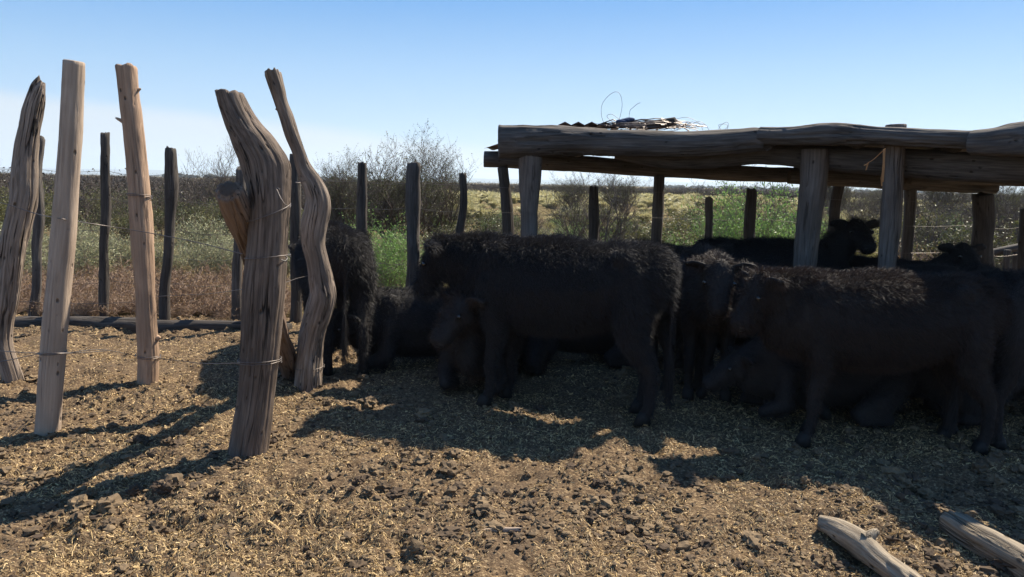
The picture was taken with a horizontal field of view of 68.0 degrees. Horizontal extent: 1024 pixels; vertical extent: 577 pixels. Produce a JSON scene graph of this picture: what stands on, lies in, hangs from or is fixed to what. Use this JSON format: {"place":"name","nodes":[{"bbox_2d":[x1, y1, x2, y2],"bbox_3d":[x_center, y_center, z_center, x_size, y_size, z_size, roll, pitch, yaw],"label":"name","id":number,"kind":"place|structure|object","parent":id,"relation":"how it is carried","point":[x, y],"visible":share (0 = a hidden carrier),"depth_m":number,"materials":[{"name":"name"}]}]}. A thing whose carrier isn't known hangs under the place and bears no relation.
{"place":"outdoors","nodes":[
{"label":"outdoors","id":0,"kind":"place"},
{"bbox_2d":[2,173,1017,317],"bbox_3d":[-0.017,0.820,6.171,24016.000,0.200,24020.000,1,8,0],"label":"ground","id":1,"kind":"structure","parent":0,"point":[516,205],"depth_m":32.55,"materials":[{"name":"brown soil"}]},
{"bbox_2d":[0,221,49,273],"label":"silver shrub","id":2,"kind":"object","parent":1,"relation":"on","point":[29,255],"visible":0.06,"depth_m":11.36,"materials":[{"name":"green plant"}]},
{"bbox_2d":[0,175,81,224],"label":"olive shrub","id":3,"kind":"object","parent":1,"relation":"on","point":[46,194],"visible":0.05,"depth_m":21.80,"materials":[{"name":"green plant"}]},
{"bbox_2d":[22,238,98,279],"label":"silver shrub","id":4,"kind":"object","parent":1,"relation":"on","point":[43,265],"visible":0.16,"depth_m":10.86,"materials":[{"name":"green plant"}]},
{"bbox_2d":[45,194,85,230],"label":"olive shrub","id":5,"kind":"object","parent":1,"relation":"on","point":[48,212],"visible":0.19,"depth_m":18.47,"materials":[{"name":"green plant"}]},
{"bbox_2d":[22,270,110,297],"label":"dry shrub","id":6,"kind":"object","parent":1,"relation":"on","point":[78,278],"visible":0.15,"depth_m":9.59,"materials":[{"name":"orange plant"}]},
{"bbox_2d":[43,211,118,260],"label":"silver shrub","id":7,"kind":"object","parent":1,"relation":"on","point":[83,232],"visible":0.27,"depth_m":13.50,"materials":[{"name":"green plant"}]},
{"bbox_2d":[74,228,121,284],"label":"silver shrub","id":8,"kind":"object","parent":1,"relation":"on","point":[93,248],"visible":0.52,"depth_m":10.99,"materials":[{"name":"green plant"}]},
{"bbox_2d":[79,183,124,219],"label":"olive shrub","id":9,"kind":"object","parent":1,"relation":"on","point":[96,200],"visible":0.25,"depth_m":24.64,"materials":[{"name":"green plant"}]},
{"bbox_2d":[73,259,131,296],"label":"dry shrub","id":10,"kind":"object","parent":1,"relation":"on","point":[113,274],"visible":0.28,"depth_m":9.99,"materials":[{"name":"orange plant"}]},
{"bbox_2d":[78,186,127,239],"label":"olive shrub","id":11,"kind":"object","parent":1,"relation":"on","point":[86,213],"visible":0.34,"depth_m":19.06,"materials":[{"name":"green plant"}]},
{"bbox_2d":[76,252,132,287],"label":"dry shrub","id":12,"kind":"object","parent":1,"relation":"on","point":[118,269],"visible":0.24,"depth_m":10.75,"materials":[{"name":"orange plant"}]},
{"bbox_2d":[83,231,130,274],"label":"silver shrub","id":13,"kind":"object","parent":1,"relation":"on","point":[112,250],"visible":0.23,"depth_m":12.26,"materials":[{"name":"green plant"}]},
{"bbox_2d":[77,205,157,243],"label":"olive shrub","id":14,"kind":"object","parent":1,"relation":"on","point":[120,232],"visible":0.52,"depth_m":17.11,"materials":[{"name":"green plant"}]},
{"bbox_2d":[96,265,159,296],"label":"dry shrub","id":15,"kind":"object","parent":1,"relation":"on","point":[119,280],"visible":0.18,"depth_m":9.79,"materials":[{"name":"orange plant"}]},
{"bbox_2d":[98,190,163,235],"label":"olive shrub","id":16,"kind":"object","parent":1,"relation":"on","point":[127,205],"visible":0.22,"depth_m":18.81,"materials":[{"name":"green plant"}]},
{"bbox_2d":[109,230,179,270],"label":"silver shrub","id":17,"kind":"object","parent":1,"relation":"on","point":[128,253],"visible":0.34,"depth_m":12.14,"materials":[{"name":"green plant"}]},
{"bbox_2d":[123,186,200,237],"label":"olive shrub","id":18,"kind":"object","parent":1,"relation":"on","point":[162,223],"visible":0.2,"depth_m":20.17,"materials":[{"name":"green plant"}]},
{"bbox_2d":[122,265,207,316],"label":"dry shrub","id":19,"kind":"object","parent":1,"relation":"on","point":[175,288],"visible":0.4,"depth_m":8.91,"materials":[{"name":"orange plant"}]},
{"bbox_2d":[132,259,226,292],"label":"dry shrub","id":20,"kind":"object","parent":1,"relation":"on","point":[175,272],"visible":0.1,"depth_m":9.92,"materials":[{"name":"orange plant"}]},
{"bbox_2d":[155,237,209,274],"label":"silver shrub","id":21,"kind":"object","parent":1,"relation":"on","point":[177,262],"visible":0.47,"depth_m":12.37,"materials":[{"name":"green plant"}]},
{"bbox_2d":[153,195,218,237],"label":"olive shrub","id":22,"kind":"object","parent":1,"relation":"on","point":[191,211],"visible":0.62,"depth_m":18.11,"materials":[{"name":"green plant"}]},
{"bbox_2d":[155,261,231,299],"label":"dry shrub","id":23,"kind":"object","parent":1,"relation":"on","point":[198,278],"visible":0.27,"depth_m":9.95,"materials":[{"name":"orange plant"}]},
{"bbox_2d":[173,282,231,315],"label":"dry shrub","id":24,"kind":"object","parent":1,"relation":"on","point":[215,292],"visible":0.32,"depth_m":9.13,"materials":[{"name":"orange plant"}]},
{"bbox_2d":[175,208,231,250],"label":"olive shrub","id":25,"kind":"object","parent":1,"relation":"on","point":[219,230],"visible":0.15,"depth_m":14.89,"materials":[{"name":"green plant"}]},
{"bbox_2d":[174,208,233,270],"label":"silver shrub","id":26,"kind":"object","parent":1,"relation":"on","point":[196,230],"visible":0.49,"depth_m":13.10,"materials":[{"name":"green plant"}]},
{"bbox_2d":[179,138,238,223],"bbox_3d":[-9.226,-3.255,23.709,2.187,3.108,2.063,7,10,35],"label":"bare tree","id":27,"kind":"object","parent":1,"relation":"on","point":[211,195],"visible":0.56,"depth_m":23.50,"materials":[{"name":"brown plant"}]},
{"bbox_2d":[178,233,242,281],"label":"silver shrub","id":28,"kind":"object","parent":1,"relation":"on","point":[210,260],"visible":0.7,"depth_m":11.65,"materials":[{"name":"green plant"}]},
{"bbox_2d":[193,255,243,287],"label":"dry shrub","id":29,"kind":"object","parent":1,"relation":"on","point":[221,267],"visible":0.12,"depth_m":10.89,"materials":[{"name":"orange plant"}]},
{"bbox_2d":[205,233,243,272],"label":"silver shrub","id":30,"kind":"object","parent":1,"relation":"on","point":[230,244],"visible":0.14,"depth_m":12.15,"materials":[{"name":"green plant"}]},
{"bbox_2d":[313,145,402,234],"bbox_3d":[-3.542,-1.898,16.514,2.546,2.520,2.084,8,10,41],"label":"bare tree","id":31,"kind":"object","parent":1,"relation":"on","point":[336,216],"visible":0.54,"depth_m":16.05,"materials":[{"name":"brown plant"}]},
{"bbox_2d":[339,202,406,287],"bbox_3d":[-1.924,-0.607,11.544,1.704,1.412,1.836,5,9,24],"label":"green bush","id":32,"kind":"object","parent":1,"relation":"on","point":[354,225],"visible":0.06,"depth_m":11.23,"materials":[{"name":"green plant"}]},
{"bbox_2d":[326,118,460,256],"bbox_3d":[-2.495,-1.969,15.581,2.623,2.981,3.476,-2,9,-22],"label":"bare tree","id":33,"kind":"object","parent":1,"relation":"on","point":[393,202],"visible":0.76,"depth_m":14.98,"materials":[{"name":"brown plant"}]},
{"bbox_2d":[373,245,423,288],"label":"green bush","id":34,"kind":"object","parent":1,"relation":"on","point":[392,280],"visible":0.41,"depth_m":9.86,"materials":[{"name":"green plant"}]},
{"bbox_2d":[369,212,431,287],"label":"green bush","id":35,"kind":"object","parent":1,"relation":"on","point":[390,246],"visible":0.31,"depth_m":10.20,"materials":[{"name":"green plant"}]},
{"bbox_2d":[377,134,484,239],"bbox_3d":[-1.860,-1.960,16.360,2.491,2.759,2.722,2,8,3],"label":"bare tree","id":36,"kind":"object","parent":1,"relation":"on","point":[452,192],"visible":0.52,"depth_m":16.22,"materials":[{"name":"brown plant"}]},
{"bbox_2d":[421,204,520,236],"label":"field shrub","id":37,"kind":"object","parent":1,"relation":"on","point":[494,225],"visible":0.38,"depth_m":16.43,"materials":[{"name":"green plant"}]},
{"bbox_2d":[0,167,1021,219],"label":"scrub leaves","id":38,"kind":"object","parent":1,"relation":"on","point":[182,179],"visible":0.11,"depth_m":43.99,"materials":[{"name":"green plant"}]},
{"bbox_2d":[0,167,1021,229],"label":"scrub belt","id":39,"kind":"object","parent":1,"relation":"on","point":[116,181],"visible":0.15,"depth_m":44.70,"materials":[{"name":"green plant"}]},
{"bbox_2d":[0,171,1021,194],"bbox_3d":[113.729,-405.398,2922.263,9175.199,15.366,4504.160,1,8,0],"label":"trees","id":40,"kind":"object","parent":1,"relation":"on","point":[665,186],"visible":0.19,"depth_m":857.21,"materials":[{"name":"green plant"}]},
{"bbox_2d":[26,132,1023,322],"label":"wire fence","id":41,"kind":"object","parent":1,"relation":"on","point":[983,215],"visible":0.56,"depth_m":8.28,"materials":[{"name":"brown wood"}]},
{"bbox_2d":[489,208,565,234],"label":"bare shrub","id":42,"kind":"object","parent":1,"relation":"on","point":[541,226],"visible":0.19,"depth_m":13.41,"materials":[{"name":"brown plant"}]},
{"bbox_2d":[549,171,613,207],"bbox_3d":[3.516,-5.041,39.317,3.413,2.779,2.575,2,8,6],"label":"scrub tree","id":43,"kind":"object","parent":1,"relation":"on","point":[575,190],"visible":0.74,"depth_m":39.11,"materials":[{"name":"green plant"}]},
{"bbox_2d":[540,174,629,240],"bbox_3d":[1.365,-1.334,14.603,1.899,2.145,1.748,-1,8,-17],"label":"bare shrub","id":44,"kind":"object","parent":1,"relation":"on","point":[565,228],"visible":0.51,"depth_m":14.41,"materials":[{"name":"brown plant"}]},
{"bbox_2d":[550,172,665,241],"bbox_3d":[1.748,-1.281,13.498,1.914,2.375,1.780,-1,8,-15],"label":"bare shrub","id":45,"kind":"object","parent":1,"relation":"on","point":[617,233],"visible":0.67,"depth_m":13.47,"materials":[{"name":"brown plant"}]},
{"bbox_2d":[593,174,652,214],"bbox_3d":[5.505,-4.829,37.853,2.573,2.849,3.411,6,9,33],"label":"scrub tree","id":46,"kind":"object","parent":1,"relation":"on","point":[612,192],"visible":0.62,"depth_m":37.45,"materials":[{"name":"green plant"}]},
{"bbox_2d":[601,198,716,245],"bbox_3d":[2.970,-1.002,14.563,2.495,1.546,1.952,0,8,-10],"label":"field shrub","id":47,"kind":"object","parent":1,"relation":"on","point":[672,231],"visible":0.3,"depth_m":14.49,"materials":[{"name":"green plant"}]},
{"bbox_2d":[663,201,716,237],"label":"field shrub","id":48,"kind":"object","parent":1,"relation":"on","point":[686,215],"visible":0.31,"depth_m":22.93,"materials":[{"name":"green plant"}]},
{"bbox_2d":[400,188,999,213],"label":"tussocks","id":49,"kind":"object","parent":1,"relation":"on","point":[482,194],"visible":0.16,"depth_m":68.54,"materials":[{"name":"yellow plant"}]},
{"bbox_2d":[666,196,762,245],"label":"green bush","id":50,"kind":"object","parent":1,"relation":"on","point":[739,233],"visible":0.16,"depth_m":10.94,"materials":[{"name":"green plant"}]},
{"bbox_2d":[688,164,774,236],"bbox_3d":[5.031,-1.826,17.116,2.024,2.614,2.199,5,9,24],"label":"bare shrub","id":51,"kind":"object","parent":1,"relation":"on","point":[713,195],"visible":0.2,"depth_m":16.88,"materials":[{"name":"brown plant"}]},
{"bbox_2d":[681,181,797,238],"bbox_3d":[3.583,-0.792,11.182,1.893,2.207,1.655,8,11,41],"label":"green bush","id":52,"kind":"object","parent":1,"relation":"on","point":[764,231],"visible":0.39,"depth_m":11.05,"materials":[{"name":"green plant"}]},
{"bbox_2d":[740,194,827,238],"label":"green bush","id":53,"kind":"object","parent":1,"relation":"on","point":[792,229],"visible":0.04,"depth_m":11.96,"materials":[{"name":"green plant"}]},
{"bbox_2d":[754,182,827,237],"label":"bare shrub","id":54,"kind":"object","parent":1,"relation":"on","point":[782,193],"visible":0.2,"depth_m":14.78,"materials":[{"name":"brown plant"}]},
{"bbox_2d":[824,186,880,212],"bbox_3d":[14.373,-4.365,33.557,2.750,3.522,3.361,0,8,-6],"label":"scrub tree","id":55,"kind":"object","parent":1,"relation":"on","point":[830,188],"visible":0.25,"depth_m":32.96,"materials":[{"name":"green plant"}]},
{"bbox_2d":[842,189,903,227],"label":"grey shrub","id":56,"kind":"object","parent":1,"relation":"on","point":[875,209],"visible":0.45,"depth_m":23.09,"materials":[{"name":"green plant"}]},
{"bbox_2d":[865,200,959,257],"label":"field shrub","id":57,"kind":"object","parent":1,"relation":"on","point":[916,222],"visible":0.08,"depth_m":17.17,"materials":[{"name":"green plant"}]},
{"bbox_2d":[874,192,971,260],"bbox_3d":[8.057,-1.077,14.522,1.818,1.918,1.691,-3,9,-25],"label":"bare shrub","id":58,"kind":"object","parent":1,"relation":"on","point":[932,237],"visible":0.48,"depth_m":14.47,"materials":[{"name":"grey plant"}]},
{"bbox_2d":[917,191,975,216],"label":"scrub tree","id":59,"kind":"object","parent":1,"relation":"on","point":[948,195],"visible":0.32,"depth_m":37.88,"materials":[{"name":"green plant"}]},
{"bbox_2d":[913,211,1018,267],"bbox_3d":[8.242,-0.743,13.669,2.649,1.516,2.033,2,8,5],"label":"field shrub","id":60,"kind":"object","parent":1,"relation":"on","point":[953,238],"visible":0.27,"depth_m":13.31,"materials":[{"name":"green plant"}]},
{"bbox_2d":[920,200,1012,241],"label":"bare shrub","id":61,"kind":"object","parent":1,"relation":"on","point":[968,219],"visible":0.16,"depth_m":14.97,"materials":[{"name":"grey plant"}]},
{"bbox_2d":[934,193,998,228],"bbox_3d":[17.034,-3.103,28.752,2.169,2.429,1.996,0,8,-5],"label":"scrub tree","id":62,"kind":"object","parent":1,"relation":"on","point":[961,200],"visible":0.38,"depth_m":28.90,"materials":[{"name":"green plant"}]},
{"bbox_2d":[944,192,1023,238],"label":"grey shrub","id":63,"kind":"object","parent":1,"relation":"on","point":[997,206],"visible":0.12,"depth_m":17.45,"materials":[{"name":"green plant"}]},
{"bbox_2d":[946,187,1023,265],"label":"bare shrub","id":64,"kind":"object","parent":1,"relation":"on","point":[1014,217],"visible":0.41,"depth_m":16.01,"materials":[{"name":"grey plant"}]},
{"bbox_2d":[993,231,1018,272],"bbox_3d":[6.269,-0.116,9.683,1.153,1.246,0.310,0,8,-11],"label":"rail fence","id":65,"kind":"object","parent":1,"relation":"on","point":[1006,251],"visible":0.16,"depth_m":9.56,"materials":[{"name":"grey wood"}]},
{"bbox_2d":[989,186,1023,224],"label":"scrub tree","id":66,"kind":"object","parent":1,"relation":"on","point":[1009,189],"visible":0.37,"depth_m":33.20,"materials":[{"name":"grey plant"}]},
{"bbox_2d":[0,314,1023,576],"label":"corral ground","id":67,"kind":"structure","parent":0,"point":[514,564],"depth_m":4.33,"materials":[{"name":"soil"}]},
{"bbox_2d":[0,75,45,382],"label":"wooden post","id":68,"kind":"object","parent":67,"relation":"on","point":[16,231],"visible":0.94,"depth_m":5.64,"materials":[{"name":"brown wood"}]},
{"bbox_2d":[34,59,84,435],"bbox_3d":[-2.732,-0.131,4.569,0.445,2.420,0.147,1,8,0],"label":"wooden post","id":69,"kind":"object","parent":67,"relation":"on","point":[56,315],"visible":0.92,"depth_m":4.51,"materials":[{"name":"brown wood"}]},
{"bbox_2d":[14,316,135,332],"bbox_3d":[-4.639,0.387,8.100,1.379,0.189,0.192,1,8,0],"label":"ground log","id":70,"kind":"object","parent":67,"relation":"on","point":[128,323],"visible":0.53,"depth_m":8.03,"materials":[{"name":"brown wood"}]},
{"bbox_2d":[71,289,131,314],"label":"dry shrub","id":71,"kind":"object","parent":67,"relation":"on","point":[115,300],"visible":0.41,"depth_m":8.60,"materials":[{"name":"orange plant"}]},
{"bbox_2d":[70,291,135,316],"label":"dry shrub","id":72,"kind":"object","parent":67,"relation":"on","point":[98,309],"visible":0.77,"depth_m":8.48,"materials":[{"name":"orange plant"}]},
{"bbox_2d":[115,63,160,384],"bbox_3d":[-2.834,-0.381,5.767,0.202,2.574,0.195,-6,11,-44],"label":"wooden post","id":73,"kind":"object","parent":67,"relation":"on","point":[148,337],"visible":0.94,"depth_m":5.69,"materials":[{"name":"beige wood"}]},
{"bbox_2d":[170,297,202,318],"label":"dry shrub","id":74,"kind":"object","parent":67,"relation":"on","point":[182,313],"visible":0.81,"depth_m":8.64,"materials":[{"name":"orange plant"}]},
{"bbox_2d":[159,272,230,315],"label":"dry shrub","id":75,"kind":"object","parent":67,"relation":"on","point":[204,292],"visible":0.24,"depth_m":9.20,"materials":[{"name":"orange plant"}]},
{"bbox_2d":[183,295,230,317],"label":"dry shrub","id":76,"kind":"object","parent":67,"relation":"on","point":[203,312],"visible":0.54,"depth_m":8.83,"materials":[{"name":"orange plant"}]},
{"bbox_2d":[203,287,238,318],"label":"dry shrub","id":77,"kind":"object","parent":67,"relation":"on","point":[228,297],"visible":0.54,"depth_m":8.64,"materials":[{"name":"orange plant"}]},
{"bbox_2d":[157,320,292,331],"bbox_3d":[-3.189,0.428,8.105,1.663,0.179,0.189,1,8,0],"label":"ground log","id":78,"kind":"object","parent":67,"relation":"on","point":[199,325],"visible":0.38,"depth_m":8.04,"materials":[{"name":"grey wood"}]},
{"bbox_2d":[215,89,291,457],"bbox_3d":[-1.470,0.010,4.361,0.426,2.237,0.234,1,8,0],"label":"wooden post","id":79,"kind":"object","parent":67,"relation":"on","point":[265,164],"visible":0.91,"depth_m":4.26,"materials":[{"name":"brown wood"}]},
{"bbox_2d":[0,180,324,369],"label":"fence wire","id":80,"kind":"object","parent":79,"relation":"attached to","point":[65,352],"visible":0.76,"depth_m":4.95,"materials":[{"name":"grey metal"}]},
{"bbox_2d":[215,181,295,380],"bbox_3d":[-1.655,0.132,5.197,0.185,1.717,2.092,0,8,-7],"label":"leaning pole","id":81,"kind":"object","parent":67,"relation":"on","point":[233,199],"visible":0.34,"depth_m":4.21,"materials":[{"name":"red wood"}]},
{"bbox_2d":[264,67,335,392],"bbox_3d":[-1.547,-0.315,5.676,0.449,2.538,0.418,1,8,0],"label":"wooden post","id":82,"kind":"object","parent":67,"relation":"on","point":[321,300],"visible":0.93,"depth_m":5.61,"materials":[{"name":"brown wood"}]},
{"bbox_2d":[288,219,380,375],"bbox_3d":[-1.673,-0.016,6.956,0.713,1.299,2.087,-2,9,-22],"label":"cow","id":83,"kind":"object","parent":67,"relation":"on","point":[351,256],"visible":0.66,"depth_m":6.20},
{"bbox_2d":[332,283,448,371],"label":"cow","id":84,"kind":"object","parent":67,"relation":"on","point":[404,321],"visible":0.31,"depth_m":6.41},
{"bbox_2d":[427,286,551,396],"bbox_3d":[-0.186,0.328,6.221,0.961,0.922,1.996,3,8,12],"label":"cow","id":85,"kind":"object","parent":67,"relation":"on","point":[457,337],"visible":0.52,"depth_m":5.55},
{"bbox_2d":[0,313,1023,576],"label":"dung clods","id":86,"kind":"object","parent":67,"relation":"on","point":[480,501],"visible":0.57,"depth_m":3.96,"materials":[{"name":"brown soil"}]},
{"bbox_2d":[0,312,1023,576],"bbox_3d":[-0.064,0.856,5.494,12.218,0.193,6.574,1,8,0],"label":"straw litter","id":87,"kind":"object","parent":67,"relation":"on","point":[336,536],"visible":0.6,"depth_m":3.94,"materials":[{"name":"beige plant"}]},
{"bbox_2d":[407,228,683,426],"bbox_3d":[0.189,0.226,5.431,2.015,1.314,0.718,4,8,18],"label":"cow","id":88,"kind":"object","parent":67,"relation":"on","point":[560,286],"visible":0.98,"depth_m":5.16},
{"bbox_2d":[545,328,658,369],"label":"cow","id":89,"kind":"object","parent":67,"relation":"on","point":[613,358],"visible":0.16,"depth_m":6.79},
{"bbox_2d":[628,236,703,390],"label":"cow","id":90,"kind":"object","parent":67,"relation":"on","point":[662,335],"visible":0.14,"depth_m":5.92},
{"bbox_2d":[674,242,759,402],"bbox_3d":[1.531,0.231,6.009,0.619,1.192,1.783,2,8,8],"label":"cow","id":91,"kind":"object","parent":67,"relation":"on","point":[709,290],"visible":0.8,"depth_m":5.53},
{"bbox_2d":[653,262,848,398],"bbox_3d":[1.754,0.306,5.856,1.672,1.088,0.557,2,8,8],"label":"cow","id":92,"kind":"object","parent":67,"relation":"on","point":[710,343],"visible":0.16,"depth_m":5.77},
{"bbox_2d":[483,121,1023,359],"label":"cattle shed","id":93,"kind":"structure","parent":67,"relation":"on","point":[892,161],"depth_m":6.25,"materials":[{"name":"brown wood"}]},
{"bbox_2d":[559,122,615,128],"bbox_3d":[0.713,-1.518,7.107,0.595,0.043,0.700,1,8,0],"label":"bent sheet","id":94,"kind":"object","parent":93,"relation":"on","point":[590,124],"visible":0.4,"depth_m":6.91,"materials":[{"name":"metal"}]},
{"bbox_2d":[595,92,728,130],"bbox_3d":[1.312,-1.565,6.765,1.156,0.313,0.721,1,8,0],"label":"wire tangle","id":95,"kind":"object","parent":93,"relation":"on","point":[640,124],"visible":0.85,"depth_m":6.63,"materials":[{"name":"grey metal"}]},
{"bbox_2d":[647,117,676,128],"bbox_3d":[1.304,-1.440,6.612,0.254,0.101,0.077,5,9,26],"label":"short log","id":96,"kind":"object","parent":93,"relation":"on","point":[672,119],"visible":0.77,"depth_m":6.58,"materials":[{"name":"grey wood"}]},
{"bbox_2d":[692,215,879,270],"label":"cow","id":97,"kind":"object","parent":67,"relation":"on","point":[842,243],"visible":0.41,"depth_m":6.95},
{"bbox_2d":[699,331,942,430],"bbox_3d":[2.177,0.582,5.376,1.758,0.708,0.817,1,8,-4],"label":"cow","id":98,"kind":"object","parent":67,"relation":"on","point":[756,373],"visible":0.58,"depth_m":5.17},
{"bbox_2d":[817,515,922,576],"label":"fallen log","id":99,"kind":"object","parent":67,"relation":"on","point":[863,546],"visible":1,"depth_m":3.33,"materials":[{"name":"brown wood"}]},
{"bbox_2d":[725,264,1015,455],"bbox_3d":[2.221,0.430,4.829,1.764,1.191,0.660,2,8,5],"label":"cow","id":100,"kind":"object","parent":67,"relation":"on","point":[823,324],"visible":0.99,"depth_m":4.61},
{"bbox_2d":[803,267,968,419],"bbox_3d":[2.850,0.370,5.398,1.708,1.076,0.556,1,8,-4],"label":"cow","id":101,"kind":"object","parent":67,"relation":"on","point":[826,414],"visible":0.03,"depth_m":5.33},
{"bbox_2d":[849,239,986,270],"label":"cow","id":102,"kind":"object","parent":67,"relation":"on","point":[961,253],"visible":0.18,"depth_m":6.36},
{"bbox_2d":[845,363,1023,430],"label":"cow","id":103,"kind":"object","parent":67,"relation":"on","point":[929,387],"visible":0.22,"depth_m":5.13},
{"bbox_2d":[875,260,1004,273],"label":"cow","id":104,"kind":"object","parent":67,"relation":"on","point":[927,268],"visible":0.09,"depth_m":5.98},
{"bbox_2d":[938,510,1023,576],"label":"fallen log","id":105,"kind":"object","parent":67,"relation":"on","point":[972,534],"visible":0.94,"depth_m":3.39,"materials":[{"name":"brown wood"}]},
{"bbox_2d":[940,264,1023,449],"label":"cow","id":106,"kind":"object","parent":67,"relation":"on","point":[1009,363],"visible":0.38,"depth_m":4.69},
{"bbox_2d":[0,167,1023,193],"bbox_3d":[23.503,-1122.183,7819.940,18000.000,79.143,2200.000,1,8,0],"label":"hills","id":107,"kind":"structure","parent":0,"point":[161,172],"depth_m":7102.04,"materials":[{"name":"green plant"}]},
{"bbox_2d":[0,0,1023,187],"label":"sky","id":108,"kind":"structure","parent":0,"point":[354,72],"materials":[{"name":"blue"}]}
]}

